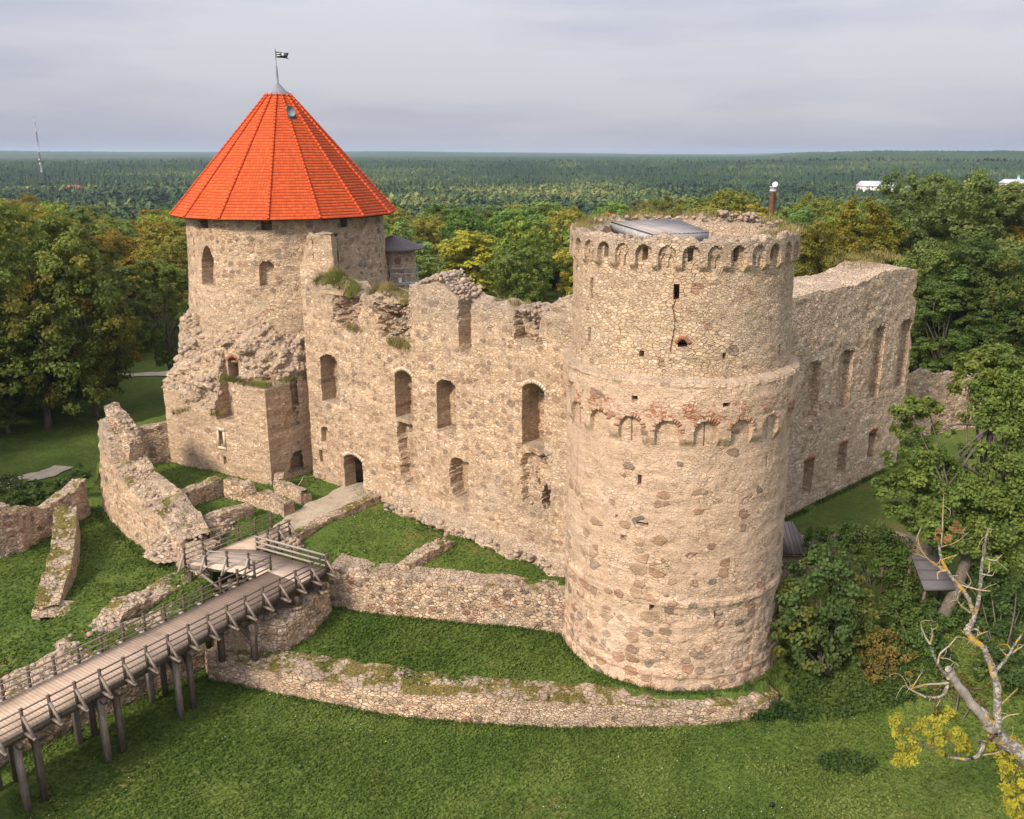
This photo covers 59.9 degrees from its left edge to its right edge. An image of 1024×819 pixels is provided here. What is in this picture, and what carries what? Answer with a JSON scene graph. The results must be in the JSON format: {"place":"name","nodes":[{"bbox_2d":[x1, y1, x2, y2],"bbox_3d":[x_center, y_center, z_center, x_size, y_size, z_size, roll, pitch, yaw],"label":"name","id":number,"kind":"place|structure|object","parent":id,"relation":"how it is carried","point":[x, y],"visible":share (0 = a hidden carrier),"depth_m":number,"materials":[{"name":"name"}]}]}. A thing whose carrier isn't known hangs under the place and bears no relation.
{"place":"outdoors","nodes":[
{"label":"outdoors","id":0,"kind":"place"},
{"bbox_2d":[8,465,71,487],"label":"park path","id":1,"kind":"structure","parent":0,"point":[54,470],"depth_m":80.13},
{"bbox_2d":[273,482,366,531],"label":"path","id":2,"kind":"structure","parent":0,"point":[335,499],"depth_m":68.02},
{"bbox_2d":[0,159,1023,818],"bbox_3d":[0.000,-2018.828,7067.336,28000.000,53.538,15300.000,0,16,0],"label":"ground","id":3,"kind":"structure","parent":0,"point":[30,443],"depth_m":48.57,"materials":[{"name":"green plant"}]},
{"bbox_2d":[0,302,62,433],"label":"broadleaf tree","id":4,"kind":"object","parent":3,"relation":"on","point":[36,402],"visible":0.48,"depth_m":88.29,"materials":[{"name":"green plant"}]},
{"bbox_2d":[0,229,63,369],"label":"broadleaf tree","id":5,"kind":"object","parent":3,"relation":"on","point":[18,244],"visible":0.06,"depth_m":95.01,"materials":[{"name":"green plant"}]},
{"bbox_2d":[0,478,90,557],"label":"moat wall","id":6,"kind":"structure","parent":3,"relation":"on","point":[23,528],"depth_m":65.55,"materials":[{"name":"stone"}]},
{"bbox_2d":[0,462,92,506],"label":"hedge","id":7,"kind":"object","parent":3,"relation":"on","point":[15,494],"visible":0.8,"depth_m":72.77,"materials":[{"name":"green plant"}]},
{"bbox_2d":[31,506,80,621],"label":"spur wall","id":8,"kind":"structure","parent":3,"relation":"on","point":[58,576],"depth_m":58.70,"materials":[{"name":"stone"}]},
{"bbox_2d":[5,206,115,337],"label":"broadleaf tree","id":9,"kind":"object","parent":3,"relation":"on","point":[40,213],"visible":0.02,"depth_m":109.10,"materials":[{"name":"green plant"}]},
{"bbox_2d":[0,197,142,427],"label":"broadleaf tree","id":10,"kind":"object","parent":3,"relation":"on","point":[54,261],"visible":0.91,"depth_m":86.75,"materials":[{"name":"green plant"}]},
{"bbox_2d":[14,212,144,416],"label":"broadleaf tree","id":11,"kind":"object","parent":3,"relation":"on","point":[116,346],"visible":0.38,"depth_m":91.48,"materials":[{"name":"green plant"}]},
{"bbox_2d":[53,210,109,244],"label":"broadleaf tree","id":12,"kind":"object","parent":3,"relation":"on","point":[82,218],"visible":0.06,"depth_m":147.86,"materials":[{"name":"green plant"}]},
{"bbox_2d":[75,205,122,221],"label":"broadleaf tree","id":13,"kind":"object","parent":3,"relation":"on","point":[94,211],"visible":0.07,"depth_m":198.68,"materials":[{"name":"green plant"}]},
{"bbox_2d":[0,602,206,765],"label":"moat wall","id":14,"kind":"structure","parent":3,"relation":"on","point":[132,693],"depth_m":49.61,"materials":[{"name":"stone"}]},
{"bbox_2d":[0,505,214,676],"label":"moat grass","id":15,"kind":"structure","parent":3,"relation":"on","point":[119,567],"depth_m":57.95,"materials":[{"name":"green plant"}]},
{"bbox_2d":[87,227,148,301],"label":"broadleaf tree","id":16,"kind":"object","parent":3,"relation":"on","point":[112,236],"visible":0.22,"depth_m":139.35,"materials":[{"name":"green plant"}]},
{"bbox_2d":[91,221,149,296],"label":"broadleaf tree","id":17,"kind":"object","parent":3,"relation":"on","point":[125,230],"visible":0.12,"depth_m":146.92,"materials":[{"name":"green plant"}]},
{"bbox_2d":[102,265,153,332],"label":"broadleaf tree","id":18,"kind":"object","parent":3,"relation":"on","point":[124,270],"visible":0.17,"depth_m":126.90,"materials":[{"name":"green plant"}]},
{"bbox_2d":[52,570,212,649],"bbox_3d":[-23.479,12.600,55.494,2.590,2.611,10.960,10,19,31],"label":"moat wall return","id":19,"kind":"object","parent":3,"relation":"on","point":[131,605],"visible":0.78,"depth_m":54.37,"materials":[{"name":"stone"}]},
{"bbox_2d":[138,420,170,464],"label":"courtyard back wall","id":20,"kind":"structure","parent":3,"relation":"on","point":[156,442],"depth_m":76.97,"materials":[{"name":"stone"}]},
{"bbox_2d":[125,218,188,328],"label":"broadleaf tree","id":21,"kind":"object","parent":3,"relation":"on","point":[154,243],"visible":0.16,"depth_m":134.98,"materials":[{"name":"green plant"}]},
{"bbox_2d":[98,402,219,568],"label":"enclosure wall","id":22,"kind":"structure","parent":3,"relation":"on","point":[144,503],"depth_m":66.51,"materials":[{"name":"stone"}]},
{"bbox_2d":[130,258,188,369],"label":"broadleaf tree","id":23,"kind":"object","parent":3,"relation":"on","point":[161,332],"visible":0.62,"depth_m":99.14,"materials":[{"name":"green plant"}]},
{"bbox_2d":[137,209,185,234],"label":"broadleaf tree","id":24,"kind":"object","parent":3,"relation":"on","point":[152,218],"visible":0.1,"depth_m":162.38,"materials":[{"name":"green plant"}]},
{"bbox_2d":[140,235,188,331],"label":"broadleaf tree","id":25,"kind":"object","parent":3,"relation":"on","point":[173,247],"visible":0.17,"depth_m":124.62,"materials":[{"name":"green plant"}]},
{"bbox_2d":[0,512,337,812],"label":"wooden footbridge","id":26,"kind":"object","parent":3,"relation":"on","point":[31,711],"visible":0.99,"depth_m":48.75,"materials":[{"name":"brown wood"}]},
{"bbox_2d":[142,513,235,563],"bbox_3d":[-22.623,8.665,63.199,4.458,1.697,7.200,12,20,36],"label":"rubble heap","id":27,"kind":"object","parent":3,"relation":"on","point":[160,549],"visible":0.45,"depth_m":61.15,"materials":[{"name":"stone"}]},
{"bbox_2d":[180,476,223,506],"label":"foundation wall","id":28,"kind":"structure","parent":3,"relation":"on","point":[208,489],"depth_m":69.09,"materials":[{"name":"stone"}]},
{"bbox_2d":[203,502,253,521],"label":"foundation wall","id":29,"kind":"structure","parent":3,"relation":"on","point":[239,512],"depth_m":65.13,"materials":[{"name":"stone"}]},
{"bbox_2d":[223,475,294,517],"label":"foundation wall","id":30,"kind":"structure","parent":3,"relation":"on","point":[235,488],"depth_m":67.93,"materials":[{"name":"stone"}]},
{"bbox_2d":[212,581,332,651],"bbox_3d":[-14.998,13.241,55.693,5.164,3.069,6.756,7,18,23],"label":"bridge abutment","id":31,"kind":"object","parent":3,"relation":"on","point":[284,626],"visible":0.42,"depth_m":53.92,"materials":[{"name":"stone"}]},
{"bbox_2d":[161,65,396,484],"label":"tower","id":32,"kind":"structure","parent":3,"relation":"on","point":[280,177],"depth_m":72.95,"materials":[{"name":"stone"}]},
{"bbox_2d":[217,373,270,387],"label":"grass tuft","id":33,"kind":"object","parent":32,"relation":"on","point":[226,378],"visible":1,"depth_m":71.81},
{"bbox_2d":[300,231,340,308],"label":"wall stump","id":34,"kind":"object","parent":32,"relation":"on","point":[321,252],"visible":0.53,"depth_m":70.89,"materials":[{"name":"stone"}]},
{"bbox_2d":[385,235,424,289],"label":"stair turret","id":35,"kind":"object","parent":32,"relation":"on","point":[400,252],"visible":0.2,"depth_m":81.35,"materials":[{"name":"stone"}]},
{"bbox_2d":[273,471,311,504],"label":"block spur wall","id":36,"kind":"structure","parent":3,"relation":"on","point":[295,493],"depth_m":69.01,"materials":[{"name":"stone"}]},
{"bbox_2d":[287,491,380,539],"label":"path kerb wall","id":37,"kind":"structure","parent":3,"relation":"on","point":[308,529],"depth_m":66.09,"materials":[{"name":"stone"}]},
{"bbox_2d":[153,462,563,583],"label":"terrace grass","id":38,"kind":"structure","parent":3,"relation":"on","point":[375,521],"depth_m":62.96,"materials":[{"name":"green plant"}]},
{"bbox_2d":[383,216,433,280],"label":"broadleaf tree","id":39,"kind":"object","parent":3,"relation":"on","point":[408,230],"visible":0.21,"depth_m":145.07,"materials":[{"name":"green plant"}]},
{"bbox_2d":[397,537,454,569],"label":"terrace stub wall","id":40,"kind":"structure","parent":3,"relation":"on","point":[428,552],"depth_m":59.28,"materials":[{"name":"stone"}]},
{"bbox_2d":[406,215,448,275],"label":"broadleaf tree","id":41,"kind":"object","parent":3,"relation":"on","point":[435,236],"visible":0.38,"depth_m":175.01,"materials":[{"name":"green plant"}]},
{"bbox_2d":[415,252,446,279],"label":"broadleaf tree","id":42,"kind":"object","parent":3,"relation":"on","point":[422,270],"visible":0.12,"depth_m":136.28,"materials":[{"name":"green plant"}]},
{"bbox_2d":[301,268,572,576],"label":"curtain wall","id":43,"kind":"structure","parent":3,"relation":"on","point":[452,419],"depth_m":62.09,"materials":[{"name":"stone"}]},
{"bbox_2d":[318,276,361,295],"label":"earth mound","id":44,"kind":"object","parent":43,"relation":"on","point":[338,291],"visible":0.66,"depth_m":67.48,"materials":[{"name":"soil"}]},
{"bbox_2d":[304,266,362,297],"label":"grass tuft","id":45,"kind":"object","parent":44,"relation":"on","point":[332,274],"visible":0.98,"depth_m":67.65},
{"bbox_2d":[371,287,406,303],"bbox_3d":[-8.821,-8.518,65.056,4.400,1.122,2.300,13,21,38],"label":"earth mound","id":46,"kind":"object","parent":43,"relation":"on","point":[388,299],"visible":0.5,"depth_m":63.93,"materials":[{"name":"soil"}]},
{"bbox_2d":[363,280,408,305],"bbox_3d":[-9.044,-8.666,64.599,5.143,1.733,1.888,14,21,40],"label":"grass tuft","id":47,"kind":"object","parent":46,"relation":"on","point":[385,286],"visible":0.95,"depth_m":64.34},
{"bbox_2d":[415,202,463,249],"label":"broadleaf tree","id":48,"kind":"object","parent":3,"relation":"on","point":[439,208],"visible":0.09,"depth_m":192.50,"materials":[{"name":"green plant"}]},
{"bbox_2d":[264,606,616,686],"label":"berm grass","id":49,"kind":"structure","parent":3,"relation":"on","point":[389,642],"depth_m":53.52,"materials":[{"name":"green plant"}]},
{"bbox_2d":[329,553,565,634],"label":"retaining wall","id":50,"kind":"structure","parent":3,"relation":"on","point":[363,586],"depth_m":56.61,"materials":[{"name":"stone"}]},
{"bbox_2d":[437,205,486,271],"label":"broadleaf tree","id":51,"kind":"object","parent":3,"relation":"on","point":[463,217],"visible":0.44,"depth_m":165.52,"materials":[{"name":"green plant"}]},
{"bbox_2d":[430,229,505,294],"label":"broadleaf tree","id":52,"kind":"object","parent":3,"relation":"on","point":[460,245],"visible":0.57,"depth_m":146.64,"materials":[{"name":"yellow plant"}]},
{"bbox_2d":[436,235,506,286],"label":"broadleaf tree","id":53,"kind":"object","parent":3,"relation":"on","point":[470,257],"visible":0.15,"depth_m":155.62,"materials":[{"name":"green plant"}]},
{"bbox_2d":[65,198,889,225],"bbox_3d":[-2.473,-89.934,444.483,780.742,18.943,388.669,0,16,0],"label":"valley wood","id":54,"kind":"object","parent":3,"relation":"on","point":[125,213],"visible":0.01,"depth_m":572.27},
{"bbox_2d":[205,647,778,727],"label":"wall","id":55,"kind":"structure","parent":3,"relation":"on","point":[539,704],"depth_m":49.17,"materials":[{"name":"stone"}]},
{"bbox_2d":[0,178,996,208],"bbox_3d":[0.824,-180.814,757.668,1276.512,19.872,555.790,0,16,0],"label":"hillside wood","id":56,"kind":"object","parent":3,"relation":"on","point":[114,196],"visible":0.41,"depth_m":776.19,"materials":[{"name":"plant"}]},
{"bbox_2d":[92,459,905,736],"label":"weeds","id":57,"kind":"object","parent":3,"relation":"on","point":[729,689],"visible":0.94,"depth_m":51.62,"materials":[{"name":"plant"}]},
{"bbox_2d":[483,209,533,267],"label":"broadleaf tree","id":58,"kind":"object","parent":3,"relation":"on","point":[498,218],"visible":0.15,"depth_m":170.55,"materials":[{"name":"green plant"}]},
{"bbox_2d":[0,154,1023,188],"bbox_3d":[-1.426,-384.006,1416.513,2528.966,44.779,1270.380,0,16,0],"label":"forest","id":59,"kind":"object","parent":3,"relation":"on","point":[854,172],"visible":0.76,"depth_m":1314.41,"materials":[{"name":"green plant"}]},
{"bbox_2d":[0,150,1023,162],"bbox_3d":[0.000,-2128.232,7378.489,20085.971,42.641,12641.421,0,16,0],"label":"distant forest","id":60,"kind":"object","parent":3,"relation":"on","point":[406,156],"visible":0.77,"depth_m":2487.67,"materials":[{"name":"plant"}]},
{"bbox_2d":[4,622,1023,818],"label":"lawn clover","id":61,"kind":"object","parent":3,"relation":"on","point":[289,711],"visible":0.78,"depth_m":45.27,"materials":[{"name":"green plant"}]},
{"bbox_2d":[478,211,551,284],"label":"broadleaf tree","id":62,"kind":"object","parent":3,"relation":"on","point":[524,218],"visible":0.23,"depth_m":161.57,"materials":[{"name":"green plant"}]},
{"bbox_2d":[480,241,552,302],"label":"broadleaf tree","id":63,"kind":"object","parent":3,"relation":"on","point":[530,292],"visible":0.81,"depth_m":132.66,"materials":[{"name":"green plant"}]},
{"bbox_2d":[491,215,557,291],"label":"broadleaf tree","id":64,"kind":"object","parent":3,"relation":"on","point":[512,230],"visible":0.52,"depth_m":142.22,"materials":[{"name":"green plant"}]},
{"bbox_2d":[520,201,570,243],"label":"broadleaf tree","id":65,"kind":"object","parent":3,"relation":"on","point":[544,210],"visible":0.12,"depth_m":188.34,"materials":[{"name":"green plant"}]},
{"bbox_2d":[537,209,580,297],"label":"broadleaf tree","id":66,"kind":"object","parent":3,"relation":"on","point":[562,220],"visible":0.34,"depth_m":164.68,"materials":[{"name":"green plant"}]},
{"bbox_2d":[551,240,573,297],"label":"broadleaf tree","id":67,"kind":"object","parent":3,"relation":"on","point":[565,276],"visible":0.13,"depth_m":135.28,"materials":[{"name":"yellow plant"}]},
{"bbox_2d":[581,201,634,220],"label":"broadleaf tree","id":68,"kind":"object","parent":3,"relation":"on","point":[613,208],"visible":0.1,"depth_m":203.88,"materials":[{"name":"green plant"}]},
{"bbox_2d":[637,194,681,214],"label":"broadleaf tree","id":69,"kind":"object","parent":3,"relation":"on","point":[668,203],"visible":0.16,"depth_m":232.53,"materials":[{"name":"green plant"}]},
{"bbox_2d":[561,209,800,690],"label":"round tower","id":70,"kind":"structure","parent":3,"relation":"on","point":[681,368],"depth_m":47.15,"materials":[{"name":"stone"}]},
{"bbox_2d":[568,208,645,230],"bbox_3d":[5.064,-11.026,51.254,2.700,1.060,8.559,9,18,29],"label":"grass tuft","id":71,"kind":"object","parent":70,"relation":"on","point":[585,223],"visible":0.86,"depth_m":51.49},
{"bbox_2d":[611,219,708,241],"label":"plank roof","id":72,"kind":"structure","parent":70,"relation":"on","point":[645,228],"depth_m":48.93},
{"bbox_2d":[632,207,745,218],"bbox_3d":[10.806,-11.938,53.700,6.978,0.826,2.376,4,17,14],"label":"grass tuft","id":73,"kind":"object","parent":70,"relation":"on","point":[686,214],"visible":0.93,"depth_m":53.85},
{"bbox_2d":[754,213,813,236],"bbox_3d":[14.566,-9.938,47.652,3.153,1.017,9.022,4,17,13],"label":"grass tuft","id":74,"kind":"object","parent":70,"relation":"on","point":[790,227],"visible":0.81,"depth_m":46.97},
{"bbox_2d":[696,189,769,217],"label":"broadleaf tree","id":75,"kind":"object","parent":3,"relation":"on","point":[739,199],"visible":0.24,"depth_m":178.71,"materials":[{"name":"green plant"}]},
{"bbox_2d":[781,521,808,581],"bbox_3d":[18.334,9.778,58.798,2.973,5.400,3.282,0,16,0],"label":"lean to shed","id":76,"kind":"object","parent":3,"relation":"on","point":[793,543],"visible":0.34,"depth_m":57.36,"materials":[{"name":"grey wood"}]},
{"bbox_2d":[777,206,842,263],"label":"broadleaf tree","id":77,"kind":"object","parent":3,"relation":"on","point":[804,212],"visible":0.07,"depth_m":140.52,"materials":[{"name":"green plant"}]},
{"bbox_2d":[790,191,842,214],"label":"broadleaf tree","id":78,"kind":"object","parent":3,"relation":"on","point":[806,201],"visible":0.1,"depth_m":184.68,"materials":[{"name":"green plant"}]},
{"bbox_2d":[770,542,889,675],"bbox_3d":[18.253,11.635,51.323,7.077,7.084,5.336,-8,18,-27],"label":"hazel bush","id":79,"kind":"object","parent":3,"relation":"on","point":[842,616],"visible":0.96,"depth_m":50.73,"materials":[{"name":"green plant"}]},
{"bbox_2d":[794,219,872,276],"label":"broadleaf tree","id":80,"kind":"object","parent":3,"relation":"on","point":[811,253],"visible":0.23,"depth_m":109.25,"materials":[{"name":"green plant"}]},
{"bbox_2d":[810,200,857,225],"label":"broadleaf tree","id":81,"kind":"object","parent":3,"relation":"on","point":[819,209],"visible":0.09,"depth_m":169.48,"materials":[{"name":"green plant"}]},
{"bbox_2d":[809,204,880,265],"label":"broadleaf tree","id":82,"kind":"object","parent":3,"relation":"on","point":[832,219],"visible":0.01,"depth_m":135.97,"materials":[{"name":"green plant"}]},
{"bbox_2d":[816,747,877,775],"bbox_3d":[17.095,18.006,45.386,3.038,0.565,1.894,0,16,0],"label":"nettle patch","id":83,"kind":"object","parent":3,"relation":"on","point":[828,755],"visible":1,"depth_m":45.34,"materials":[{"name":"green plant"}]},
{"bbox_2d":[785,261,917,515],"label":"wing wall","id":84,"kind":"structure","parent":3,"relation":"on","point":[850,339],"depth_m":71.08,"materials":[{"name":"stone"}]},
{"bbox_2d":[825,247,904,268],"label":"grass tuft","id":85,"kind":"object","parent":84,"relation":"on","point":[864,259],"visible":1,"depth_m":73.25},
{"bbox_2d":[744,617,958,723],"bbox_3d":[18.998,14.769,51.347,12.222,3.481,6.720,0,16,0],"label":"nettle patch","id":86,"kind":"object","parent":3,"relation":"on","point":[772,712],"visible":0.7,"depth_m":49.60,"materials":[{"name":"green plant"}]},
{"bbox_2d":[809,194,917,283],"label":"broadleaf tree","id":87,"kind":"object","parent":3,"relation":"on","point":[874,216],"visible":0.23,"depth_m":114.69,"materials":[{"name":"green plant"}]},
{"bbox_2d":[804,531,932,590],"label":"ivy wall","id":88,"kind":"structure","parent":3,"relation":"on","point":[926,549],"depth_m":57.63,"materials":[{"name":"plant"}]},
{"bbox_2d":[802,519,971,657],"bbox_3d":[23.826,10.616,54.308,10.628,5.735,10.751,0,16,0],"label":"ivy","id":89,"kind":"object","parent":88,"relation":"attached to","point":[903,604],"visible":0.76,"depth_m":55.28,"materials":[{"name":"green plant"}]},
{"bbox_2d":[852,626,918,684],"bbox_3d":[21.188,14.039,50.388,3.364,3.044,3.140,0,16,0],"label":"russet bush","id":90,"kind":"object","parent":3,"relation":"on","point":[886,653],"visible":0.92,"depth_m":49.98,"materials":[{"name":"green plant"}]},
{"bbox_2d":[846,167,956,273],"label":"broadleaf tree","id":91,"kind":"object","parent":3,"relation":"on","point":[896,197],"visible":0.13,"depth_m":121.67,"materials":[{"name":"green plant"}]},
{"bbox_2d":[905,555,955,612],"bbox_3d":[25.616,11.679,54.376,2.252,5.000,2.507,0,16,0],"label":"board canopy","id":92,"kind":"object","parent":3,"relation":"on","point":[926,570],"visible":0.43,"depth_m":53.69,"materials":[{"name":"grey wood"}]},
{"bbox_2d":[893,242,977,370],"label":"broadleaf tree","id":93,"kind":"object","parent":3,"relation":"on","point":[909,260],"visible":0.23,"depth_m":106.20,"materials":[{"name":"green plant"}]},
{"bbox_2d":[903,368,981,437],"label":"yard back wall","id":94,"kind":"structure","parent":3,"relation":"on","point":[921,383],"depth_m":87.40,"materials":[{"name":"stone"}]},
{"bbox_2d":[870,338,1023,636],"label":"leaning maple","id":95,"kind":"object","parent":3,"relation":"on","point":[983,504],"visible":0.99,"depth_m":53.09,"materials":[{"name":"green plant"}]},
{"bbox_2d":[910,285,987,372],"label":"broadleaf tree","id":96,"kind":"object","parent":3,"relation":"on","point":[938,363],"visible":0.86,"depth_m":101.01,"materials":[{"name":"green plant"}]},
{"bbox_2d":[888,485,1023,818],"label":"dead oak","id":97,"kind":"object","parent":3,"relation":"on","point":[1011,746],"visible":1,"depth_m":35.75,"materials":[{"name":"grey plant"}]},
{"bbox_2d":[890,166,1023,339],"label":"broadleaf tree","id":98,"kind":"object","parent":3,"relation":"on","point":[960,197],"visible":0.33,"depth_m":113.94,"materials":[{"name":"green plant"}]},
{"bbox_2d":[926,671,991,720],"bbox_3d":[24.065,15.668,47.835,3.954,2.260,2.620,-12,20,-37],"label":"brown thicket","id":99,"kind":"object","parent":3,"relation":"on","point":[936,711],"visible":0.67,"depth_m":47.79,"materials":[{"name":"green plant"}]},
{"bbox_2d":[915,231,1023,371],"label":"broadleaf tree","id":100,"kind":"object","parent":3,"relation":"on","point":[979,251],"visible":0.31,"depth_m":102.04,"materials":[{"name":"green plant"}]},
{"bbox_2d":[944,297,1023,394],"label":"broadleaf tree","id":101,"kind":"object","parent":3,"relation":"on","point":[1006,310],"visible":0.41,"depth_m":97.30,"materials":[{"name":"green plant"}]},
{"bbox_2d":[945,182,1023,325],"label":"broadleaf tree","id":102,"kind":"object","parent":3,"relation":"on","point":[1013,196],"visible":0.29,"depth_m":108.86,"materials":[{"name":"green plant"}]},
{"bbox_2d":[955,248,1023,387],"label":"broadleaf tree","id":103,"kind":"object","parent":3,"relation":"on","point":[1016,261],"visible":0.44,"depth_m":97.81,"materials":[{"name":"green plant"}]},
{"bbox_2d":[960,565,1023,693],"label":"dark shrub","id":104,"kind":"object","parent":3,"relation":"on","point":[1007,622],"visible":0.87,"depth_m":52.28,"materials":[{"name":"green plant"}]},
{"bbox_2d":[965,219,1023,294],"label":"broadleaf tree","id":105,"kind":"object","parent":3,"relation":"on","point":[1021,235],"visible":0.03,"depth_m":110.34,"materials":[{"name":"green plant"}]},
{"bbox_2d":[0,0,1023,153],"label":"sky","id":106,"kind":"structure","parent":0,"point":[547,76],"materials":[{"name":"grey"}]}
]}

